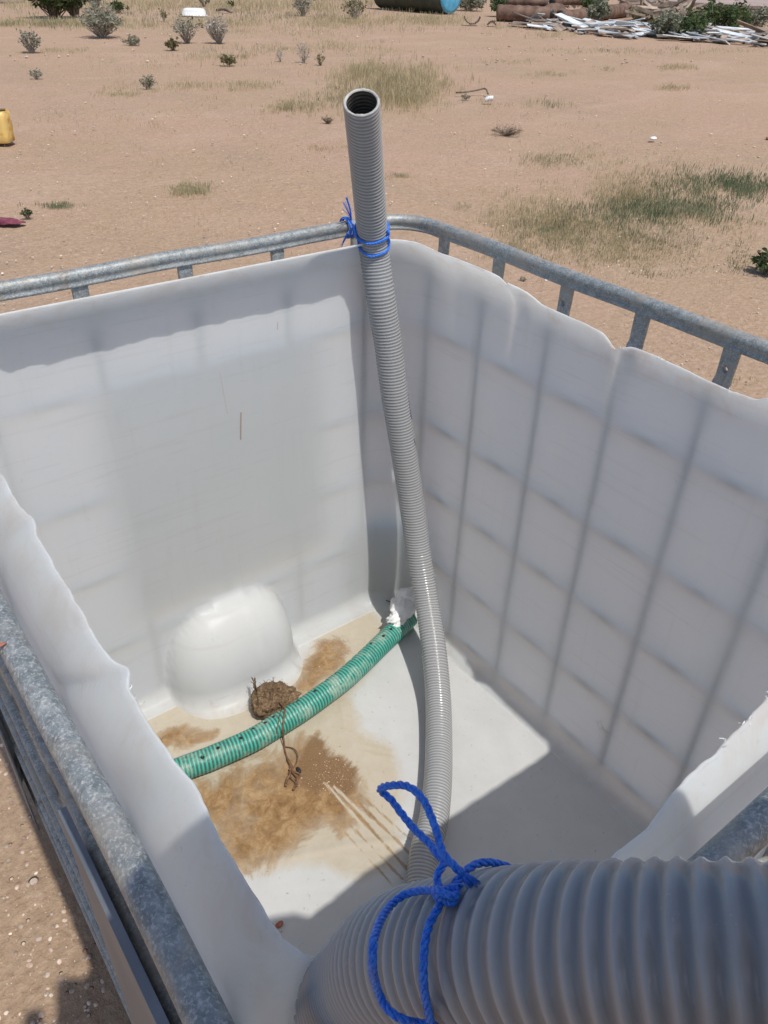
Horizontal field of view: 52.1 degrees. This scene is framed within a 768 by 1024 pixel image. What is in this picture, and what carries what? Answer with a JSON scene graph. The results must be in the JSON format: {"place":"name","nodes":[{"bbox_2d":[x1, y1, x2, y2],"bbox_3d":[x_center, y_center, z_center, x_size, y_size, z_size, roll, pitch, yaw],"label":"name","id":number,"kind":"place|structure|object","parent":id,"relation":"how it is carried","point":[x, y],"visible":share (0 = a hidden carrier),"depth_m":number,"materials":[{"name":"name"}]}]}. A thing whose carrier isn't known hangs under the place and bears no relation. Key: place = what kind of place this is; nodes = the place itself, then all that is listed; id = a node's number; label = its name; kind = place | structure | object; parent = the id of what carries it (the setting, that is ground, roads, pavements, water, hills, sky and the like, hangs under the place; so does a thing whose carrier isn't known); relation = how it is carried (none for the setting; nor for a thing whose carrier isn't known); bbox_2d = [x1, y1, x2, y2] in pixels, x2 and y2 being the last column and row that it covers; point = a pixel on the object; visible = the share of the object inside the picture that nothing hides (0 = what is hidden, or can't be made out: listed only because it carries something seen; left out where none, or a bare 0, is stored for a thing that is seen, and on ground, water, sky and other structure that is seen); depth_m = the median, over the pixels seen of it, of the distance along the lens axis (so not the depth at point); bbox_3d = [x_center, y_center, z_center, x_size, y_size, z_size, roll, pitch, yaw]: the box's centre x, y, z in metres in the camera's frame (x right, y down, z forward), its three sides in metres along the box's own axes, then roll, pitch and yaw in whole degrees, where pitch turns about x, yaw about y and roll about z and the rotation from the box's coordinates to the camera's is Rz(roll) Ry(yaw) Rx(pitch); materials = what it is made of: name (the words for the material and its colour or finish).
{"place":"outdoors","nodes":[
{"label":"outdoors","id":0,"kind":"place"},
{"bbox_2d":[216,7,231,12],"bbox_3d":[-5.069,-15.905,24.916,0.088,0.134,0.923,-24,43,-32],"label":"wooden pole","id":1,"kind":"object","parent":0,"point":[224,9],"visible":0.98,"depth_m":24.85,"materials":[{"name":"wood"}]},
{"bbox_2d":[0,0,766,316],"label":"dry grass","id":2,"kind":"structure","parent":0,"point":[400,92],"depth_m":10.61,"materials":[{"name":"beige plant"}]},
{"bbox_2d":[0,0,767,1023],"bbox_3d":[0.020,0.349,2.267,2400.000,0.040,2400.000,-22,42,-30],"label":"ground","id":3,"kind":"structure","parent":0,"point":[620,102],"depth_m":7.57,"materials":[{"name":"brown gravel"}]},
{"bbox_2d":[0,108,14,143],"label":"jerrycan","id":4,"kind":"object","parent":3,"relation":"on","point":[7,136],"visible":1,"depth_m":7.56,"materials":[{"name":"yellow plastic"}]},
{"bbox_2d":[0,217,25,224],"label":"maroon rag","id":5,"kind":"object","parent":3,"relation":"on","point":[7,221],"visible":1,"depth_m":5.40,"materials":[{"name":"fabric"}]},
{"bbox_2d":[19,207,32,217],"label":"bush","id":6,"kind":"object","parent":3,"relation":"on","point":[28,213],"visible":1,"depth_m":5.56,"materials":[{"name":"green plant"}]},
{"bbox_2d":[16,27,43,52],"bbox_3d":[-6.331,-8.454,14.083,0.472,0.411,0.480,-22,42,-30],"label":"dry shrub","id":7,"kind":"object","parent":3,"relation":"on","point":[24,39],"visible":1,"depth_m":14.05,"materials":[{"name":"grey plant"}]},
{"bbox_2d":[27,68,42,78],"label":"bush","id":8,"kind":"object","parent":3,"relation":"on","point":[35,76],"visible":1,"depth_m":11.42,"materials":[{"name":"grey plant"}]},
{"bbox_2d":[27,0,78,18],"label":"dark bush","id":9,"kind":"object","parent":3,"relation":"on","point":[54,7],"visible":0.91,"depth_m":20.96,"materials":[{"name":"green plant"}]},
{"bbox_2d":[65,0,88,17],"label":"dark bush","id":10,"kind":"object","parent":3,"relation":"on","point":[73,8],"visible":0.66,"depth_m":21.24,"materials":[{"name":"green plant"}]},
{"bbox_2d":[73,0,123,37],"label":"dry shrub","id":11,"kind":"object","parent":3,"relation":"on","point":[109,19],"visible":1,"depth_m":16.70,"materials":[{"name":"grey plant"}]},
{"bbox_2d":[110,0,128,12],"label":"bush","id":12,"kind":"object","parent":3,"relation":"on","point":[118,6],"visible":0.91,"depth_m":23.29,"materials":[{"name":"green plant"}]},
{"bbox_2d":[120,35,139,44],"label":"bush","id":13,"kind":"object","parent":3,"relation":"on","point":[134,41],"visible":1,"depth_m":15.78,"materials":[{"name":"grey plant"}]},
{"bbox_2d":[139,74,155,88],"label":"bush","id":14,"kind":"object","parent":3,"relation":"on","point":[147,84],"visible":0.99,"depth_m":10.83,"materials":[{"name":"grey plant"}]},
{"bbox_2d":[158,7,167,20],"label":"dry shrub","id":15,"kind":"object","parent":3,"relation":"on","point":[162,14],"visible":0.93,"depth_m":21.08,"materials":[{"name":"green plant"}]},
{"bbox_2d":[163,36,180,49],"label":"bush","id":16,"kind":"object","parent":3,"relation":"on","point":[171,44],"visible":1,"depth_m":15.15,"materials":[{"name":"green plant"}]},
{"bbox_2d":[170,11,203,42],"bbox_3d":[-4.097,-10.073,16.309,0.672,0.611,0.557,-10,37,-17],"label":"dry shrub","id":17,"kind":"object","parent":3,"relation":"on","point":[185,33],"visible":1,"depth_m":16.27,"materials":[{"name":"grey plant"}]},
{"bbox_2d":[181,8,207,16],"bbox_3d":[-5.622,-14.804,23.275,0.746,0.197,0.522,3,35,2],"label":"plastic basin","id":18,"kind":"object","parent":3,"relation":"on","point":[191,11],"visible":0.93,"depth_m":23.11,"materials":[{"name":"white plastic"}]},
{"bbox_2d":[204,13,227,43],"bbox_3d":[-3.468,-10.075,16.380,0.562,0.565,0.538,-22,42,-30],"label":"dry shrub","id":19,"kind":"object","parent":3,"relation":"on","point":[216,36],"visible":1,"depth_m":16.35,"materials":[{"name":"beige plant"}]},
{"bbox_2d":[215,54,236,64],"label":"bush","id":20,"kind":"object","parent":3,"relation":"on","point":[226,59],"visible":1,"depth_m":13.40,"materials":[{"name":"green plant"}]},
{"bbox_2d":[291,0,314,15],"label":"dry shrub","id":21,"kind":"object","parent":3,"relation":"on","point":[301,7],"visible":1,"depth_m":24.50,"materials":[{"name":"grey plant"}]},
{"bbox_2d":[295,42,311,62],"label":"dry shrub","id":22,"kind":"object","parent":3,"relation":"on","point":[305,55],"visible":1,"depth_m":13.92,"materials":[{"name":"grey plant"}]},
{"bbox_2d":[314,50,324,65],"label":"dry shrub","id":23,"kind":"object","parent":3,"relation":"on","point":[319,57],"visible":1,"depth_m":13.72,"materials":[{"name":"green plant"}]},
{"bbox_2d":[321,115,333,123],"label":"bush","id":24,"kind":"object","parent":3,"relation":"on","point":[328,121],"visible":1,"depth_m":9.03,"materials":[{"name":"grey plant"}]},
{"bbox_2d":[340,0,367,17],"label":"dry shrub","id":25,"kind":"object","parent":3,"relation":"on","point":[353,11],"visible":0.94,"depth_m":24.05,"materials":[{"name":"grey plant"}]},
{"bbox_2d":[0,214,767,1023],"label":"water tank","id":26,"kind":"object","parent":3,"relation":"on","point":[200,522],"visible":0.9,"depth_m":1.47,"materials":[{"name":"white plastic"}]},
{"bbox_2d":[249,677,300,718],"bbox_3d":[-0.244,0.410,1.749,0.112,0.090,0.098,5,35,4],"label":"fibre clump","id":27,"kind":"object","parent":26,"relation":"in","point":[267,697],"visible":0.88,"depth_m":1.74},
{"bbox_2d":[275,920,282,927],"bbox_3d":[-0.183,0.721,1.375,0.017,0.007,0.010,-22,42,-30],"label":"red stone","id":28,"kind":"object","parent":26,"relation":"in","point":[279,924],"visible":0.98,"depth_m":1.37,"materials":[{"name":"stone"}]},
{"bbox_2d":[174,614,416,778],"bbox_3d":[-0.211,0.427,1.749,0.804,0.055,0.114,-26,44,-34],"label":"green hose","id":29,"kind":"object","parent":26,"relation":"in","point":[363,661],"visible":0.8,"depth_m":1.71,"materials":[{"name":"plastic"}]},
{"bbox_2d":[276,702,300,790],"bbox_3d":[-0.204,0.489,1.661,0.040,0.057,0.203,-7,36,-12],"label":"brown string","id":30,"kind":"object","parent":29,"relation":"hanging from","point":[293,772],"visible":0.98,"depth_m":1.65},
{"bbox_2d":[299,640,360,800],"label":"silt grains","id":31,"kind":"object","parent":26,"relation":"in","point":[334,750],"visible":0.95,"depth_m":1.64,"materials":[{"name":"stone"}]},
{"bbox_2d":[339,197,390,257],"bbox_3d":[-0.048,-0.537,1.474,0.134,0.093,0.065,25,41,29],"label":"blue rope","id":32,"kind":"object","parent":26,"relation":"attached to","point":[349,221],"visible":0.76,"depth_m":1.47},
{"bbox_2d":[385,587,417,627],"bbox_3d":[0.052,0.238,2.000,0.096,0.118,0.184,2,35,0],"label":"hose stopper","id":33,"kind":"object","parent":26,"relation":"in","point":[402,608],"visible":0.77,"depth_m":1.95,"materials":[{"name":"white plastic"}]},
{"bbox_2d":[294,88,767,1023],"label":"grey hose","id":34,"kind":"object","parent":26,"relation":"attached to","point":[638,940],"visible":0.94,"depth_m":0.26,"materials":[{"name":"plastic"}]},
{"bbox_2d":[368,781,511,1023],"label":"blue rope","id":35,"kind":"object","parent":34,"relation":"attached to","point":[449,894],"visible":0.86,"depth_m":0.28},
{"bbox_2d":[1,3,767,383],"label":"green grass","id":36,"kind":"structure","parent":3,"relation":"on","point":[749,187],"depth_m":6.36,"materials":[{"name":"green plant"}]},
{"bbox_2d":[374,0,460,13],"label":"storage tank","id":37,"kind":"object","parent":3,"relation":"on","point":[445,6],"visible":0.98,"depth_m":27.82,"materials":[{"name":"green paint"}]},
{"bbox_2d":[456,88,488,94],"bbox_3d":[1.253,-6.001,11.201,0.465,0.064,0.242,2,35,0],"label":"dry stick","id":38,"kind":"object","parent":3,"relation":"on","point":[473,90],"visible":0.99,"depth_m":11.18,"materials":[{"name":"wood"}]},
{"bbox_2d":[458,0,486,10],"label":"scrub bush","id":39,"kind":"object","parent":3,"relation":"on","point":[470,4],"visible":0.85,"depth_m":29.68,"materials":[{"name":"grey plant"}]},
{"bbox_2d":[485,95,492,102],"bbox_3d":[1.415,-5.570,10.607,0.115,0.094,0.072,6,35,6],"label":"crushed tin","id":40,"kind":"object","parent":3,"relation":"on","point":[489,98],"visible":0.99,"depth_m":10.58,"materials":[{"name":"white metal"}]},
{"bbox_2d":[489,0,506,11],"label":"scrub bush","id":41,"kind":"object","parent":3,"relation":"on","point":[495,3],"visible":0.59,"depth_m":26.82,"materials":[{"name":"green plant"}]},
{"bbox_2d":[491,119,524,136],"bbox_3d":[1.357,-4.237,8.701,0.381,0.218,0.352,11,36,13],"label":"bush","id":42,"kind":"object","parent":3,"relation":"on","point":[508,132],"visible":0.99,"depth_m":8.71,"materials":[{"name":"brown plant"}]},
{"bbox_2d":[496,4,550,21],"bbox_3d":[4.407,-15.756,24.866,1.673,0.468,0.498,9,36,9],"label":"brown pipe","id":43,"kind":"object","parent":3,"relation":"on","point":[504,12],"visible":0.75,"depth_m":24.71,"materials":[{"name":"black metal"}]},
{"bbox_2d":[506,0,547,6],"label":"brown pipe","id":44,"kind":"object","parent":43,"relation":"on","point":[542,3],"visible":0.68,"depth_m":25.36,"materials":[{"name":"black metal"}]},
{"bbox_2d":[527,13,544,19],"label":"white board","id":45,"kind":"object","parent":43,"relation":"on","point":[536,15],"visible":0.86,"depth_m":24.31,"materials":[{"name":"wood"}]},
{"bbox_2d":[527,24,552,28],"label":"white board","id":46,"kind":"object","parent":3,"relation":"on","point":[532,25],"visible":0.71,"depth_m":22.46,"materials":[{"name":"wood"}]},
{"bbox_2d":[531,22,571,26],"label":"grey board","id":47,"kind":"object","parent":3,"relation":"on","point":[540,23],"visible":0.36,"depth_m":23.02,"materials":[{"name":"grey wood"}]},
{"bbox_2d":[546,3,565,18],"bbox_3d":[5.447,-16.138,25.410,0.552,0.521,1.796,14,37,16],"label":"brown pipe","id":48,"kind":"object","parent":3,"relation":"on","point":[555,7],"visible":0.41,"depth_m":24.76,"materials":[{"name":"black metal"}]},
{"bbox_2d":[549,0,583,5],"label":"brown pipe","id":49,"kind":"object","parent":48,"relation":"on","point":[571,2],"visible":0.62,"depth_m":28.83,"materials":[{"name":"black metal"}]},
{"bbox_2d":[552,22,567,31],"bbox_3d":[5.036,-13.834,22.460,0.204,0.214,0.876,18,38,22],"label":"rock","id":50,"kind":"object","parent":3,"relation":"on","point":[560,27],"visible":0.86,"depth_m":22.44,"materials":[{"name":"beige stone"}]},
{"bbox_2d":[555,8,588,18],"bbox_3d":[6.066,-15.958,25.314,0.432,0.460,1.769,25,41,29],"label":"brown pipe","id":51,"kind":"object","parent":3,"relation":"on","point":[580,13],"visible":0.52,"depth_m":25.16,"materials":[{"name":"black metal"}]},
{"bbox_2d":[568,19,595,30],"bbox_3d":[5.705,-14.006,22.630,0.128,0.258,1.450,26,42,30],"label":"grey board","id":52,"kind":"object","parent":3,"relation":"on","point":[572,29],"visible":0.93,"depth_m":22.78,"materials":[{"name":"wood"}]},
{"bbox_2d":[563,21,613,31],"bbox_3d":[5.871,-13.950,22.594,1.474,0.210,0.241,8,36,8],"label":"white board","id":53,"kind":"object","parent":3,"relation":"on","point":[584,25],"visible":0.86,"depth_m":22.53,"materials":[{"name":"wood"}]},
{"bbox_2d":[555,13,588,27],"bbox_3d":[5.433,-14.230,22.769,0.244,0.310,1.207,-20,41,-28],"label":"white board","id":54,"kind":"object","parent":53,"relation":"on","point":[566,18],"visible":0.86,"depth_m":22.79,"materials":[{"name":"white wood"}]},
{"bbox_2d":[571,21,604,25],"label":"white board","id":55,"kind":"object","parent":53,"relation":"on","point":[594,23],"visible":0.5,"depth_m":22.52,"materials":[{"name":"wood"}]},
{"bbox_2d":[589,21,615,24],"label":"white board","id":56,"kind":"object","parent":55,"relation":"on","point":[607,22],"visible":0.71,"depth_m":22.31,"materials":[{"name":"wood"}]},
{"bbox_2d":[580,0,607,8],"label":"scrub bush","id":57,"kind":"object","parent":3,"relation":"on","point":[586,3],"visible":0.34,"depth_m":28.65,"materials":[{"name":"green plant"}]},
{"bbox_2d":[585,0,611,20],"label":"scrub bush","id":58,"kind":"object","parent":3,"relation":"on","point":[601,11],"visible":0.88,"depth_m":24.41,"materials":[{"name":"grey plant"}]},
{"bbox_2d":[584,23,619,31],"bbox_3d":[6.169,-13.718,22.254,0.204,0.141,1.197,-21,41,-29],"label":"white board","id":59,"kind":"object","parent":3,"relation":"on","point":[600,26],"visible":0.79,"depth_m":22.26,"materials":[{"name":"wood"}]},
{"bbox_2d":[605,25,637,29],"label":"white board","id":60,"kind":"object","parent":59,"relation":"on","point":[634,26],"visible":0.57,"depth_m":21.48,"materials":[{"name":"wood"}]},
{"bbox_2d":[596,3,631,19],"bbox_3d":[8.139,-17.753,27.893,0.468,0.482,3.356,20,39,23],"label":"brown pipe","id":61,"kind":"object","parent":3,"relation":"on","point":[617,10],"visible":0.62,"depth_m":27.81,"materials":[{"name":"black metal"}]},
{"bbox_2d":[594,33,636,34],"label":"white board","id":62,"kind":"object","parent":3,"relation":"on","point":[620,33],"visible":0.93,"depth_m":20.65,"materials":[{"name":"wood"}]},
{"bbox_2d":[600,30,635,37],"bbox_3d":[6.259,-12.815,21.078,0.214,0.097,1.048,-22,42,-30],"label":"white board","id":63,"kind":"object","parent":3,"relation":"on","point":[630,36],"visible":0.64,"depth_m":20.89,"materials":[{"name":"wood"}]},
{"bbox_2d":[623,10,644,16],"bbox_3d":[7.753,-15.423,24.334,1.030,0.218,0.071,-22,41,-30],"label":"broken timber","id":64,"kind":"object","parent":3,"relation":"on","point":[634,13],"visible":1,"depth_m":24.30,"materials":[{"name":"beige wood"}]},
{"bbox_2d":[635,32,646,36],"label":"white board","id":65,"kind":"object","parent":3,"relation":"on","point":[640,34],"visible":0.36,"depth_m":21.51,"materials":[{"name":"wood"}]},
{"bbox_2d":[628,4,656,25],"bbox_3d":[8.281,-15.934,25.207,0.918,0.583,0.954,-22,42,-30],"label":"scrub bush","id":66,"kind":"object","parent":3,"relation":"on","point":[651,18],"visible":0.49,"depth_m":25.12,"materials":[{"name":"green plant"}]},
{"bbox_2d":[631,27,655,33],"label":"white board","id":67,"kind":"object","parent":3,"relation":"on","point":[643,30],"visible":0.64,"depth_m":21.20,"materials":[{"name":"white wood"}]},
{"bbox_2d":[634,5,660,16],"bbox_3d":[8.713,-15.578,24.719,1.785,0.515,0.085,22,40,26],"label":"broken timber","id":68,"kind":"object","parent":3,"relation":"on","point":[644,10],"visible":0.36,"depth_m":24.85,"materials":[{"name":"beige wood"}]},
{"bbox_2d":[626,1,670,17],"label":"broken timber","id":69,"kind":"object","parent":3,"relation":"on","point":[666,3],"visible":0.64,"depth_m":26.87,"materials":[{"name":"wood"}]},
{"bbox_2d":[653,7,669,13],"bbox_3d":[8.506,-15.375,24.120,0.119,0.201,0.601,-17,39,-24],"label":"broken timber","id":70,"kind":"object","parent":3,"relation":"on","point":[657,11],"visible":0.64,"depth_m":24.14,"materials":[{"name":"wood"}]},
{"bbox_2d":[643,0,685,21],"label":"broken timber","id":71,"kind":"object","parent":3,"relation":"on","point":[675,3],"depth_m":24.66,"materials":[{"name":"wood"}]},
{"bbox_2d":[647,7,687,37],"bbox_3d":[7.713,-13.164,21.152,1.265,0.773,1.106,-22,42,-30],"label":"scrub bush","id":72,"kind":"object","parent":3,"relation":"on","point":[663,23],"visible":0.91,"depth_m":20.96,"materials":[{"name":"grey plant"}]},
{"bbox_2d":[679,3,685,15],"bbox_3d":[9.617,-15.915,25.180,0.104,0.644,1.014,-3,35,-6],"label":"broken timber","id":73,"kind":"object","parent":3,"relation":"on","point":[682,9],"visible":0.43,"depth_m":25.26,"materials":[{"name":"wood"}]},
{"bbox_2d":[677,7,713,34],"bbox_3d":[8.321,-13.103,21.095,1.139,0.715,1.016,-22,42,-30],"label":"scrub bush","id":74,"kind":"object","parent":3,"relation":"on","point":[693,21],"visible":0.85,"depth_m":20.93,"materials":[{"name":"green plant"}]},
{"bbox_2d":[683,35,710,38],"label":"white board","id":75,"kind":"object","parent":3,"relation":"on","point":[697,37],"visible":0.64,"depth_m":20.16,"materials":[{"name":"wood"}]},
{"bbox_2d":[686,31,729,44],"bbox_3d":[8.412,-12.290,20.411,0.232,0.226,1.464,-14,38,-21],"label":"white board","id":76,"kind":"object","parent":3,"relation":"on","point":[721,41],"visible":0.71,"depth_m":20.26,"materials":[{"name":"white wood"}]},
{"bbox_2d":[693,38,749,41],"bbox_3d":[8.647,-12.108,20.167,1.356,0.150,0.100,14,37,16],"label":"grey board","id":77,"kind":"object","parent":3,"relation":"on","point":[708,40],"visible":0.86,"depth_m":20.18,"materials":[{"name":"grey wood"}]},
{"bbox_2d":[693,0,756,32],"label":"scrub bush","id":78,"kind":"object","parent":3,"relation":"on","point":[729,15],"visible":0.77,"depth_m":23.21,"materials":[{"name":"green plant"}]},
{"bbox_2d":[715,26,750,30],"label":"white board","id":79,"kind":"object","parent":3,"relation":"on","point":[735,28],"visible":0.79,"depth_m":22.37,"materials":[{"name":"wood"}]},
{"bbox_2d":[720,36,758,38],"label":"white board","id":80,"kind":"object","parent":3,"relation":"on","point":[754,37],"visible":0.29,"depth_m":20.45,"materials":[{"name":"wood"}]},
{"bbox_2d":[726,38,766,44],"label":"white board","id":81,"kind":"object","parent":3,"relation":"on","point":[746,41],"visible":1,"depth_m":19.72,"materials":[{"name":"white wood"}]},
{"bbox_2d":[737,20,767,32],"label":"grey board","id":82,"kind":"object","parent":3,"relation":"on","point":[747,25],"visible":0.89,"depth_m":21.02,"materials":[{"name":"wood"}]},
{"bbox_2d":[746,6,767,27],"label":"scrub bush","id":83,"kind":"object","parent":3,"relation":"on","point":[761,16],"visible":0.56,"depth_m":25.30,"materials":[{"name":"grey plant"}]},
{"bbox_2d":[750,247,767,275],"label":"leafy weed","id":84,"kind":"object","parent":3,"relation":"on","point":[760,261],"visible":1,"depth_m":4.92,"materials":[{"name":"green plant"}]},
{"bbox_2d":[751,35,767,46],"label":"grey board","id":85,"kind":"object","parent":3,"relation":"on","point":[757,45],"visible":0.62,"depth_m":19.71,"materials":[{"name":"wood"}]},
{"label":"white board","id":86,"kind":"object","parent":3,"relation":"on","visible":0},
{"bbox_2d":[600,26,630,28],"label":"grey board","id":87,"kind":"object","parent":86,"relation":"on","point":[606,27],"visible":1,"depth_m":21.52,"materials":[{"name":"grey wood"}]},
{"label":"white board","id":88,"kind":"object","parent":3,"relation":"on","visible":0},
{"bbox_2d":[530,19,564,21],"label":"grey board","id":89,"kind":"object","parent":88,"relation":"on","point":[539,20],"visible":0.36,"depth_m":23.37,"materials":[{"name":"wood"}]},
{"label":"white board","id":90,"kind":"object","parent":3,"relation":"on","visible":0},
{"bbox_2d":[609,19,636,25],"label":"white board","id":91,"kind":"object","parent":90,"relation":"on","point":[618,22],"visible":0.71,"depth_m":22.26,"materials":[{"name":"white wood"}]},
{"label":"white board","id":92,"kind":"object","parent":3,"relation":"on","visible":0},
{"bbox_2d":[658,34,700,38],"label":"white board","id":93,"kind":"object","parent":92,"relation":"on","point":[675,36],"visible":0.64,"depth_m":20.41,"materials":[{"name":"white wood"}]},
{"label":"broken timber","id":94,"kind":"object","parent":3,"relation":"on","visible":0},
{"bbox_2d":[676,0,690,10],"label":"broken timber","id":95,"kind":"object","parent":94,"relation":"on","point":[685,4],"visible":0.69,"depth_m":27.22,"materials":[{"name":"wood"}]},
{"bbox_2d":[618,0,767,15],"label":"concrete slab","id":96,"kind":"structure","parent":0,"point":[758,3],"depth_m":32.12,"materials":[{"name":"grey concrete"}]},
{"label":"grey board","id":97,"kind":"object","parent":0,"visible":0},
{"bbox_2d":[529,18,563,22],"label":"grey board","id":98,"kind":"object","parent":97,"relation":"on","point":[556,19],"visible":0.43,"depth_m":23.49,"materials":[{"name":"wood"}]},
{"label":"grey board","id":99,"kind":"object","parent":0,"visible":0},
{"bbox_2d":[693,29,719,31],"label":"white board","id":100,"kind":"object","parent":99,"relation":"on","point":[711,30],"visible":0.36,"depth_m":20.90,"materials":[{"name":"wood"}]},
{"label":"white board","id":101,"kind":"object","parent":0,"visible":0},
{"bbox_2d":[713,28,749,35],"bbox_3d":[9.288,-12.597,20.740,0.136,0.214,1.396,-28,45,-35],"label":"white board","id":102,"kind":"object","parent":101,"relation":"on","point":[728,32],"visible":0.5,"depth_m":20.81,"materials":[{"name":"white wood"}]},
{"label":"white board","id":103,"kind":"object","parent":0,"visible":0},
{"bbox_2d":[577,29,597,31],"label":"white board","id":104,"kind":"object","parent":103,"relation":"on","point":[588,30],"visible":0.93,"depth_m":21.55,"materials":[{"name":"wood"}]},
{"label":"broken timber","id":105,"kind":"object","parent":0,"visible":0},
{"bbox_2d":[637,5,657,9],"bbox_3d":[8.571,-16.447,25.654,0.727,0.128,0.097,-3,36,-7],"label":"broken timber","id":106,"kind":"object","parent":105,"relation":"on","point":[651,7],"visible":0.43,"depth_m":25.64,"materials":[{"name":"wood"}]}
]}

